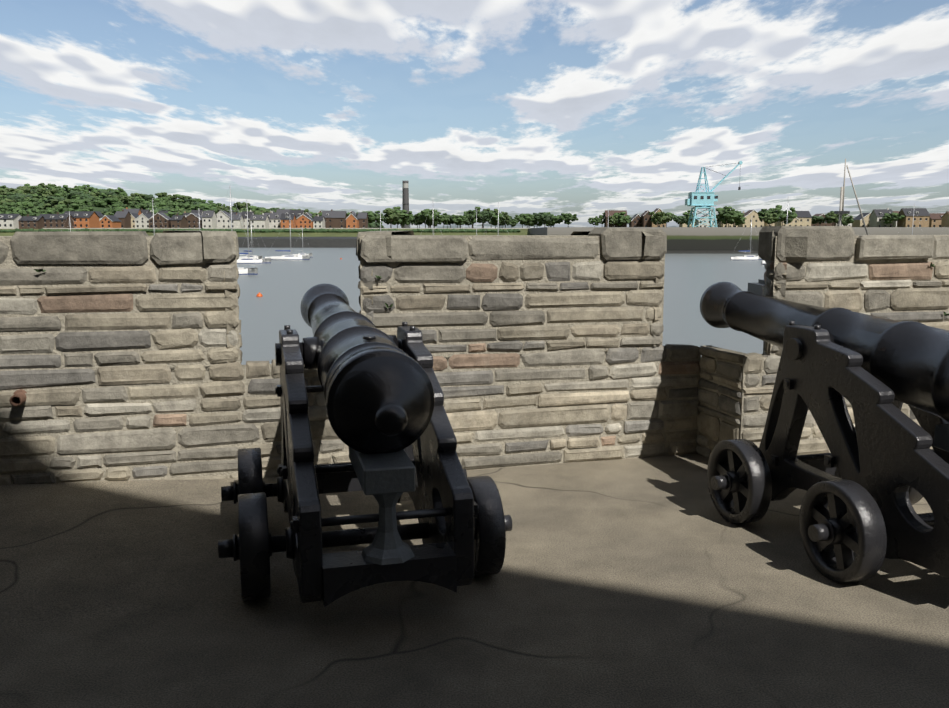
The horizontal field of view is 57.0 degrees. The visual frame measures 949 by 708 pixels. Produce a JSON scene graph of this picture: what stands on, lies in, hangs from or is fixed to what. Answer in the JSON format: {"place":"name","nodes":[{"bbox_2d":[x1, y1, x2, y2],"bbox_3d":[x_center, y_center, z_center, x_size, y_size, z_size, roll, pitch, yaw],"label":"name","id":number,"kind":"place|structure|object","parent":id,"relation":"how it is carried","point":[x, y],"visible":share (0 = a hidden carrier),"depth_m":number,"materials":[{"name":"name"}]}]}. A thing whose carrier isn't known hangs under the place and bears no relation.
{"place":"outdoors","nodes":[
{"label":"outdoors","id":0,"kind":"place"},
{"bbox_2d":[68,204,136,210],"bbox_3d":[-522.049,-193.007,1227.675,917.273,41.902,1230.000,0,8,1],"label":"wooded hill ground","id":1,"kind":"structure","parent":0,"point":[98,208],"depth_m":761.43,"materials":[{"name":"green plant"}]},
{"bbox_2d":[0,205,8,213],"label":"tree","id":2,"kind":"object","parent":1,"relation":"on","point":[4,209],"visible":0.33,"depth_m":674.68,"materials":[{"name":"green plant"}]},
{"bbox_2d":[0,202,16,207],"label":"tree","id":3,"kind":"object","parent":1,"relation":"on","point":[13,204],"visible":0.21,"depth_m":706.20,"materials":[{"name":"green plant"}]},
{"bbox_2d":[0,198,16,204],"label":"tree","id":4,"kind":"object","parent":1,"relation":"on","point":[7,200],"visible":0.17,"depth_m":719.74,"materials":[{"name":"green plant"}]},
{"bbox_2d":[7,195,25,201],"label":"tree","id":5,"kind":"object","parent":1,"relation":"on","point":[18,198],"visible":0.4,"depth_m":759.83,"materials":[{"name":"green plant"}]},
{"bbox_2d":[5,207,27,213],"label":"tree","id":6,"kind":"object","parent":1,"relation":"on","point":[10,210],"visible":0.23,"depth_m":671.30,"materials":[{"name":"green plant"}]},
{"bbox_2d":[7,188,30,194],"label":"tree","id":7,"kind":"object","parent":1,"relation":"on","point":[24,190],"visible":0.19,"depth_m":840.69,"materials":[{"name":"green plant"}]},
{"bbox_2d":[8,202,36,212],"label":"tree","id":8,"kind":"object","parent":1,"relation":"on","point":[26,205],"visible":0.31,"depth_m":678.26,"materials":[{"name":"green plant"}]},
{"bbox_2d":[16,198,37,208],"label":"tree","id":9,"kind":"object","parent":1,"relation":"on","point":[19,204],"visible":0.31,"depth_m":717.58,"materials":[{"name":"green plant"}]},
{"bbox_2d":[21,186,37,193],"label":"tree","id":10,"kind":"object","parent":1,"relation":"on","point":[34,188],"visible":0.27,"depth_m":860.93,"materials":[{"name":"green plant"}]},
{"bbox_2d":[26,206,45,215],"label":"tree","id":11,"kind":"object","parent":1,"relation":"on","point":[37,211],"visible":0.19,"depth_m":656.48,"materials":[{"name":"green plant"}]},
{"bbox_2d":[32,192,43,200],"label":"tree","id":12,"kind":"object","parent":1,"relation":"on","point":[38,195],"visible":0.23,"depth_m":795.73,"materials":[{"name":"green plant"}]},
{"bbox_2d":[37,188,56,201],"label":"tree","id":13,"kind":"object","parent":1,"relation":"on","point":[47,193],"visible":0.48,"depth_m":797.89,"materials":[{"name":"green plant"}]},
{"bbox_2d":[44,207,59,213],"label":"tree","id":14,"kind":"object","parent":1,"relation":"on","point":[57,209],"visible":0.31,"depth_m":684.37,"materials":[{"name":"green plant"}]},
{"bbox_2d":[44,196,64,207],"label":"tree","id":15,"kind":"object","parent":1,"relation":"on","point":[49,199],"visible":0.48,"depth_m":748.80,"materials":[{"name":"green plant"}]},
{"bbox_2d":[42,199,70,212],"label":"tree","id":16,"kind":"object","parent":1,"relation":"on","point":[65,202],"visible":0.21,"depth_m":694.77,"materials":[{"name":"green plant"}]},
{"bbox_2d":[50,185,69,194],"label":"tree","id":17,"kind":"object","parent":1,"relation":"on","point":[60,190],"visible":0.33,"depth_m":867.51,"materials":[{"name":"green plant"}]},
{"bbox_2d":[56,204,79,213],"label":"tree","id":18,"kind":"object","parent":1,"relation":"on","point":[62,208],"visible":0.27,"depth_m":667.22,"materials":[{"name":"green plant"}]},
{"bbox_2d":[67,190,83,198],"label":"tree","id":19,"kind":"object","parent":1,"relation":"on","point":[73,193],"visible":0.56,"depth_m":823.01,"materials":[{"name":"green plant"}]},
{"bbox_2d":[69,200,85,209],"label":"tree","id":20,"kind":"object","parent":1,"relation":"on","point":[75,204],"visible":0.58,"depth_m":741.56,"materials":[{"name":"green plant"}]},
{"bbox_2d":[69,195,94,205],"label":"tree","id":21,"kind":"object","parent":1,"relation":"on","point":[77,198],"visible":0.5,"depth_m":774.80,"materials":[{"name":"green plant"}]},
{"bbox_2d":[82,184,97,191],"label":"tree","id":22,"kind":"object","parent":1,"relation":"on","point":[88,188],"visible":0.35,"depth_m":926.45,"materials":[{"name":"green plant"}]},
{"bbox_2d":[87,200,104,206],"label":"tree","id":23,"kind":"object","parent":1,"relation":"on","point":[96,204],"visible":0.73,"depth_m":765.64,"materials":[{"name":"green plant"}]},
{"bbox_2d":[93,193,107,199],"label":"tree","id":24,"kind":"object","parent":1,"relation":"on","point":[101,196],"visible":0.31,"depth_m":831.27,"materials":[{"name":"green plant"}]},
{"bbox_2d":[97,190,116,197],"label":"tree","id":25,"kind":"object","parent":1,"relation":"on","point":[112,193],"visible":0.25,"depth_m":867.54,"materials":[{"name":"green plant"}]},
{"bbox_2d":[98,197,122,206],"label":"tree","id":26,"kind":"object","parent":1,"relation":"on","point":[109,201],"visible":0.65,"depth_m":768.03,"materials":[{"name":"green plant"}]},
{"bbox_2d":[109,204,130,209],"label":"tree","id":27,"kind":"object","parent":1,"relation":"on","point":[114,206],"visible":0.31,"depth_m":712.33,"materials":[{"name":"green plant"}]},
{"bbox_2d":[121,196,140,206],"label":"tree","id":28,"kind":"object","parent":1,"relation":"on","point":[126,199],"visible":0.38,"depth_m":786.34,"materials":[{"name":"green plant"}]},
{"bbox_2d":[128,198,140,207],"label":"tree","id":29,"kind":"object","parent":1,"relation":"on","point":[135,204],"visible":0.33,"depth_m":782.39,"materials":[{"name":"green plant"}]},
{"bbox_2d":[129,193,145,201],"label":"tree","id":30,"kind":"object","parent":1,"relation":"on","point":[141,196],"visible":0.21,"depth_m":844.10,"materials":[{"name":"green plant"}]},
{"bbox_2d":[137,198,159,205],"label":"tree","id":31,"kind":"object","parent":1,"relation":"on","point":[156,200],"visible":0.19,"depth_m":773.73,"materials":[{"name":"green plant"}]},
{"bbox_2d":[143,194,154,200],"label":"tree","id":32,"kind":"object","parent":1,"relation":"on","point":[148,197],"visible":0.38,"depth_m":865.16,"materials":[{"name":"green plant"}]},
{"bbox_2d":[136,203,165,209],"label":"tree","id":33,"kind":"object","parent":1,"relation":"on","point":[144,206],"visible":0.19,"depth_m":739.67,"materials":[{"name":"green plant"}]},
{"bbox_2d":[146,202,165,210],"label":"tree","id":34,"kind":"object","parent":1,"relation":"on","point":[163,204],"visible":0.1,"depth_m":731.81,"materials":[{"name":"green plant"}]},
{"bbox_2d":[155,192,177,199],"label":"tree","id":35,"kind":"object","parent":1,"relation":"on","point":[161,194],"visible":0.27,"depth_m":930.14,"materials":[{"name":"green plant"}]},
{"bbox_2d":[162,203,176,209],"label":"tree","id":36,"kind":"object","parent":1,"relation":"on","point":[172,205],"visible":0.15,"depth_m":713.33,"materials":[{"name":"green plant"}]},
{"bbox_2d":[175,195,191,202],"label":"tree","id":37,"kind":"object","parent":1,"relation":"on","point":[183,197],"visible":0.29,"depth_m":915.95,"materials":[{"name":"green plant"}]},
{"bbox_2d":[176,203,194,209],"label":"tree","id":38,"kind":"object","parent":1,"relation":"on","point":[191,207],"visible":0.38,"depth_m":795.00,"materials":[{"name":"green plant"}]},
{"bbox_2d":[234,202,249,209],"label":"tree","id":39,"kind":"object","parent":1,"relation":"on","point":[239,206],"visible":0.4,"depth_m":875.25,"materials":[{"name":"green plant"}]},
{"bbox_2d":[248,206,267,210],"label":"tree","id":40,"kind":"object","parent":1,"relation":"on","point":[252,207],"visible":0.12,"depth_m":747.95,"materials":[{"name":"green plant"}]},
{"bbox_2d":[0,454,948,707],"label":"platform","id":41,"kind":"structure","parent":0,"point":[654,582],"depth_m":3.69,"materials":[{"name":"concrete"}]},
{"bbox_2d":[218,283,511,606],"bbox_3d":[-0.645,0.338,4.548,1.330,1.268,2.603,-2,8,-15],"label":"cannon","id":42,"kind":"object","parent":41,"relation":"on","point":[389,421],"visible":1,"depth_m":3.62,"materials":[{"name":"paint"}]},
{"bbox_2d":[0,235,948,483],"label":"bastion wall","id":43,"kind":"structure","parent":41,"relation":"on","point":[206,363],"depth_m":5.73,"materials":[{"name":"grey stone"}]},
{"bbox_2d":[9,389,26,406],"bbox_3d":[-2.647,0.256,5.083,0.090,0.090,0.185,-2,8,-15],"label":"drain pipe","id":44,"kind":"object","parent":43,"relation":"on","point":[18,397],"depth_m":5.04,"materials":[{"name":"ceramic"}]},
{"bbox_2d":[0,226,948,484],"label":"bastion wall stones","id":45,"kind":"object","parent":43,"relation":"attached to","point":[800,243],"visible":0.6,"depth_m":5.69,"materials":[{"name":"beige stone"}]},
{"bbox_2d":[34,262,948,315],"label":"wall weeds","id":46,"kind":"object","parent":43,"relation":"attached to","point":[378,277],"depth_m":5.57,"materials":[{"name":"green plant"}]},
{"bbox_2d":[700,282,948,582],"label":"cannon","id":47,"kind":"object","parent":41,"relation":"on","point":[876,474],"visible":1,"depth_m":4.20,"materials":[{"name":"paint"}]},
{"bbox_2d":[0,227,948,253],"bbox_3d":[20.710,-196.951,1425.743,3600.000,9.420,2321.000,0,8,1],"label":"bank ground","id":48,"kind":"structure","parent":0,"point":[708,240],"depth_m":289.66,"materials":[{"name":"green plant"}]},
{"bbox_2d":[30,209,53,215],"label":"tree","id":49,"kind":"object","parent":48,"relation":"on","point":[48,211],"visible":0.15,"depth_m":649.11,"materials":[{"name":"green plant"}]},
{"bbox_2d":[168,209,182,217],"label":"tree","id":50,"kind":"object","parent":48,"relation":"on","point":[172,212],"visible":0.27,"depth_m":546.09,"materials":[{"name":"green plant"}]},
{"bbox_2d":[0,228,519,232],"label":"bank hedge","id":51,"kind":"object","parent":48,"relation":"on","point":[333,230],"visible":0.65,"depth_m":410.21,"materials":[{"name":"green plant"}]},
{"bbox_2d":[251,210,269,214],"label":"tree","id":52,"kind":"object","parent":48,"relation":"on","point":[260,213],"visible":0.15,"depth_m":563.14,"materials":[{"name":"green plant"}]},
{"bbox_2d":[43,228,527,228],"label":"riverside walk kerb","id":53,"kind":"structure","parent":48,"relation":"on","point":[284,228],"depth_m":429.93,"materials":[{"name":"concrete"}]},
{"bbox_2d":[368,222,382,227],"bbox_3d":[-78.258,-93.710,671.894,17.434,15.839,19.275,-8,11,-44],"label":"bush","id":54,"kind":"object","parent":48,"relation":"on","point":[374,225],"visible":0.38,"depth_m":667.19,"materials":[{"name":"green plant"}]},
{"bbox_2d":[368,210,383,223],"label":"tree","id":55,"kind":"object","parent":48,"relation":"on","point":[373,217],"visible":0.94,"depth_m":552.38,"materials":[{"name":"green plant"}]},
{"bbox_2d":[383,209,400,227],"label":"tree","id":56,"kind":"object","parent":48,"relation":"on","point":[392,217],"visible":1,"depth_m":560.92,"materials":[{"name":"green plant"}]},
{"bbox_2d":[386,208,408,227],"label":"tree","id":57,"kind":"object","parent":48,"relation":"on","point":[402,217],"visible":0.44,"depth_m":578.35,"materials":[{"name":"green plant"}]},
{"bbox_2d":[393,206,413,227],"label":"tree","id":58,"kind":"object","parent":48,"relation":"on","point":[410,214],"visible":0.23,"depth_m":601.30,"materials":[{"name":"green plant"}]},
{"bbox_2d":[402,181,409,227],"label":"power station chimney","id":59,"kind":"object","parent":48,"relation":"on","point":[405,196],"visible":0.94,"depth_m":1469.48,"materials":[{"name":"concrete"}]},
{"bbox_2d":[409,215,422,227],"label":"tree","id":60,"kind":"object","parent":48,"relation":"on","point":[414,220],"visible":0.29,"depth_m":585.91,"materials":[{"name":"green plant"}]},
{"bbox_2d":[416,209,438,227],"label":"tree","id":61,"kind":"object","parent":48,"relation":"on","point":[425,214],"visible":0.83,"depth_m":556.13,"materials":[{"name":"green plant"}]},
{"bbox_2d":[438,213,449,227],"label":"tree","id":62,"kind":"object","parent":48,"relation":"on","point":[442,218],"visible":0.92,"depth_m":561.69,"materials":[{"name":"green plant"}]},
{"bbox_2d":[452,215,467,224],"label":"tree","id":63,"kind":"object","parent":48,"relation":"on","point":[458,218],"visible":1,"depth_m":554.24,"materials":[{"name":"green plant"}]},
{"bbox_2d":[464,207,481,227],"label":"tree","id":64,"kind":"object","parent":48,"relation":"on","point":[470,216],"visible":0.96,"depth_m":578.52,"materials":[{"name":"green plant"}]},
{"bbox_2d":[0,207,948,228],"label":"riverside houses","id":65,"kind":"structure","parent":48,"relation":"on","point":[136,218],"depth_m":509.13,"materials":[{"name":"orange brick"}]},
{"bbox_2d":[475,211,492,227],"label":"tree","id":66,"kind":"object","parent":48,"relation":"on","point":[486,216],"visible":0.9,"depth_m":582.60,"materials":[{"name":"green plant"}]},
{"bbox_2d":[488,211,505,227],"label":"tree","id":67,"kind":"object","parent":48,"relation":"on","point":[493,220],"visible":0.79,"depth_m":594.55,"materials":[{"name":"green plant"}]},
{"bbox_2d":[495,211,509,222],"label":"tree","id":68,"kind":"object","parent":48,"relation":"on","point":[506,217],"visible":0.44,"depth_m":599.57,"materials":[{"name":"green plant"}]},
{"bbox_2d":[506,217,517,227],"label":"tree","id":69,"kind":"object","parent":48,"relation":"on","point":[512,222],"visible":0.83,"depth_m":602.03,"materials":[{"name":"green plant"}]},
{"bbox_2d":[514,214,528,227],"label":"tree","id":70,"kind":"object","parent":48,"relation":"on","point":[518,218],"visible":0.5,"depth_m":570.65,"materials":[{"name":"green plant"}]},
{"bbox_2d":[520,214,536,224],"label":"tree","id":71,"kind":"object","parent":48,"relation":"on","point":[530,218],"visible":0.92,"depth_m":566.61,"materials":[{"name":"green plant"}]},
{"bbox_2d":[533,212,554,226],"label":"tree","id":72,"kind":"object","parent":48,"relation":"on","point":[543,217],"visible":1,"depth_m":565.91,"materials":[{"name":"green plant"}]},
{"bbox_2d":[547,212,560,226],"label":"tree","id":73,"kind":"object","parent":48,"relation":"on","point":[556,219],"visible":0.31,"depth_m":586.31,"materials":[{"name":"green plant"}]},
{"bbox_2d":[558,213,578,226],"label":"tree","id":74,"kind":"object","parent":48,"relation":"on","point":[566,218],"visible":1,"depth_m":579.14,"materials":[{"name":"green plant"}]},
{"bbox_2d":[588,218,601,225],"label":"tree","id":75,"kind":"object","parent":48,"relation":"on","point":[596,221],"visible":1,"depth_m":507.35,"materials":[{"name":"green plant"}]},
{"bbox_2d":[595,212,605,223],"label":"tree","id":76,"kind":"object","parent":48,"relation":"on","point":[602,218],"visible":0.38,"depth_m":521.37,"materials":[{"name":"green plant"}]},
{"bbox_2d":[607,216,617,223],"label":"tree","id":77,"kind":"object","parent":48,"relation":"on","point":[610,220],"visible":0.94,"depth_m":499.15,"materials":[{"name":"green plant"}]},
{"bbox_2d":[607,212,625,226],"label":"tree","id":78,"kind":"object","parent":48,"relation":"on","point":[620,220],"visible":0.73,"depth_m":502.07,"materials":[{"name":"green plant"}]},
{"bbox_2d":[614,212,631,225],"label":"tree","id":79,"kind":"object","parent":48,"relation":"on","point":[628,219],"visible":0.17,"depth_m":511.89,"materials":[{"name":"green plant"}]},
{"bbox_2d":[649,211,664,226],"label":"tree","id":80,"kind":"object","parent":48,"relation":"on","point":[656,217],"visible":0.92,"depth_m":460.86,"materials":[{"name":"green plant"}]},
{"bbox_2d":[660,212,671,222],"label":"tree","id":81,"kind":"object","parent":48,"relation":"on","point":[667,218],"visible":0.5,"depth_m":463.72,"materials":[{"name":"green plant"}]},
{"bbox_2d":[662,212,677,226],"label":"tree","id":82,"kind":"object","parent":48,"relation":"on","point":[668,214],"visible":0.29,"depth_m":487.92,"materials":[{"name":"green plant"}]},
{"bbox_2d":[673,216,686,226],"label":"tree","id":83,"kind":"object","parent":48,"relation":"on","point":[680,220],"visible":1,"depth_m":456.60,"materials":[{"name":"green plant"}]},
{"bbox_2d":[683,210,697,226],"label":"tree","id":84,"kind":"object","parent":48,"relation":"on","point":[686,214],"visible":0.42,"depth_m":476.43,"materials":[{"name":"green plant"}]},
{"bbox_2d":[685,161,742,226],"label":"dockside crane","id":85,"kind":"object","parent":48,"relation":"on","point":[699,200],"visible":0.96,"depth_m":333.23,"materials":[{"name":"blue paint"}]},
{"bbox_2d":[716,208,728,226],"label":"tree","id":86,"kind":"object","parent":48,"relation":"on","point":[718,219],"visible":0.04,"depth_m":396.93,"materials":[{"name":"green plant"}]},
{"bbox_2d":[716,206,737,226],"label":"tree","id":87,"kind":"object","parent":48,"relation":"on","point":[727,214],"visible":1,"depth_m":360.73,"materials":[{"name":"green plant"}]},
{"bbox_2d":[724,209,744,226],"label":"tree","id":88,"kind":"object","parent":48,"relation":"on","point":[739,218],"visible":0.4,"depth_m":369.59,"materials":[{"name":"green plant"}]},
{"bbox_2d":[734,216,746,225],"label":"tree","id":89,"kind":"object","parent":48,"relation":"on","point":[739,222],"visible":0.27,"depth_m":392.04,"materials":[{"name":"green plant"}]},
{"bbox_2d":[758,210,776,225],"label":"tree","id":90,"kind":"object","parent":48,"relation":"on","point":[761,215],"visible":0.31,"depth_m":363.30,"materials":[{"name":"green plant"}]},
{"bbox_2d":[762,213,776,222],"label":"tree","id":91,"kind":"object","parent":48,"relation":"on","point":[771,218],"visible":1,"depth_m":356.15,"materials":[{"name":"green plant"}]},
{"bbox_2d":[758,205,781,225],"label":"tree","id":92,"kind":"object","parent":48,"relation":"on","point":[770,209],"visible":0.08,"depth_m":370.97,"materials":[{"name":"green plant"}]},
{"bbox_2d":[774,207,794,225],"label":"tree","id":93,"kind":"object","parent":48,"relation":"on","point":[781,216],"visible":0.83,"depth_m":359.37,"materials":[{"name":"green plant"}]},
{"bbox_2d":[777,207,797,225],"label":"tree","id":94,"kind":"object","parent":48,"relation":"on","point":[790,220],"visible":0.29,"depth_m":370.74,"materials":[{"name":"green plant"}]},
{"bbox_2d":[811,216,824,223],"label":"tree","id":95,"kind":"object","parent":48,"relation":"on","point":[817,219],"visible":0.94,"depth_m":500.42,"materials":[{"name":"green plant"}]},
{"bbox_2d":[827,212,846,225],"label":"tree","id":96,"kind":"object","parent":48,"relation":"on","point":[834,218],"visible":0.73,"depth_m":477.17,"materials":[{"name":"green plant"}]},
{"bbox_2d":[842,214,853,225],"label":"tree","id":97,"kind":"object","parent":48,"relation":"on","point":[849,220],"visible":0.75,"depth_m":484.15,"materials":[{"name":"green plant"}]},
{"bbox_2d":[881,212,904,226],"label":"tree","id":98,"kind":"object","parent":48,"relation":"on","point":[888,218],"visible":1,"depth_m":468.67,"materials":[{"name":"green plant"}]},
{"bbox_2d":[0,0,948,227],"label":"sky","id":99,"kind":"structure","parent":0,"point":[586,109],"materials":[{"name":"blue"}]},
{"bbox_2d":[237,248,765,364],"bbox_3d":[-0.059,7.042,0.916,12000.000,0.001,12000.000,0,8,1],"label":"river water","id":100,"kind":"structure","parent":0,"point":[282,287],"depth_m":105.64,"materials":[{"name":"grey liquid"}]},
{"bbox_2d":[214,187,257,274],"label":"yacht","id":101,"kind":"object","parent":100,"relation":"on","point":[248,271],"visible":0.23,"depth_m":142.66,"materials":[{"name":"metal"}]},
{"bbox_2d":[239,225,262,259],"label":"yacht","id":102,"kind":"object","parent":100,"relation":"on","point":[254,256],"visible":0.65,"depth_m":214.34,"materials":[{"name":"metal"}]},
{"bbox_2d":[237,200,270,263],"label":"yacht","id":103,"kind":"object","parent":100,"relation":"on","point":[252,260],"visible":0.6,"depth_m":191.85,"materials":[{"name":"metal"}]},
{"bbox_2d":[265,227,309,259],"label":"yacht","id":104,"kind":"object","parent":100,"relation":"on","point":[293,257],"visible":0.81,"depth_m":216.39,"materials":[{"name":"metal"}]},
{"bbox_2d":[292,229,312,257],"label":"yacht","id":105,"kind":"object","parent":100,"relation":"on","point":[301,254],"visible":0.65,"depth_m":235.70,"materials":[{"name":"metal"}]},
{"bbox_2d":[730,218,761,259],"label":"yacht","id":106,"kind":"object","parent":100,"relation":"on","point":[748,257],"visible":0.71,"depth_m":214.69,"materials":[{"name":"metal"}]},
{"bbox_2d":[748,159,868,295],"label":"sailboat","id":107,"kind":"object","parent":100,"relation":"on","point":[756,288],"visible":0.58,"depth_m":95.54,"materials":[{"name":"white"}]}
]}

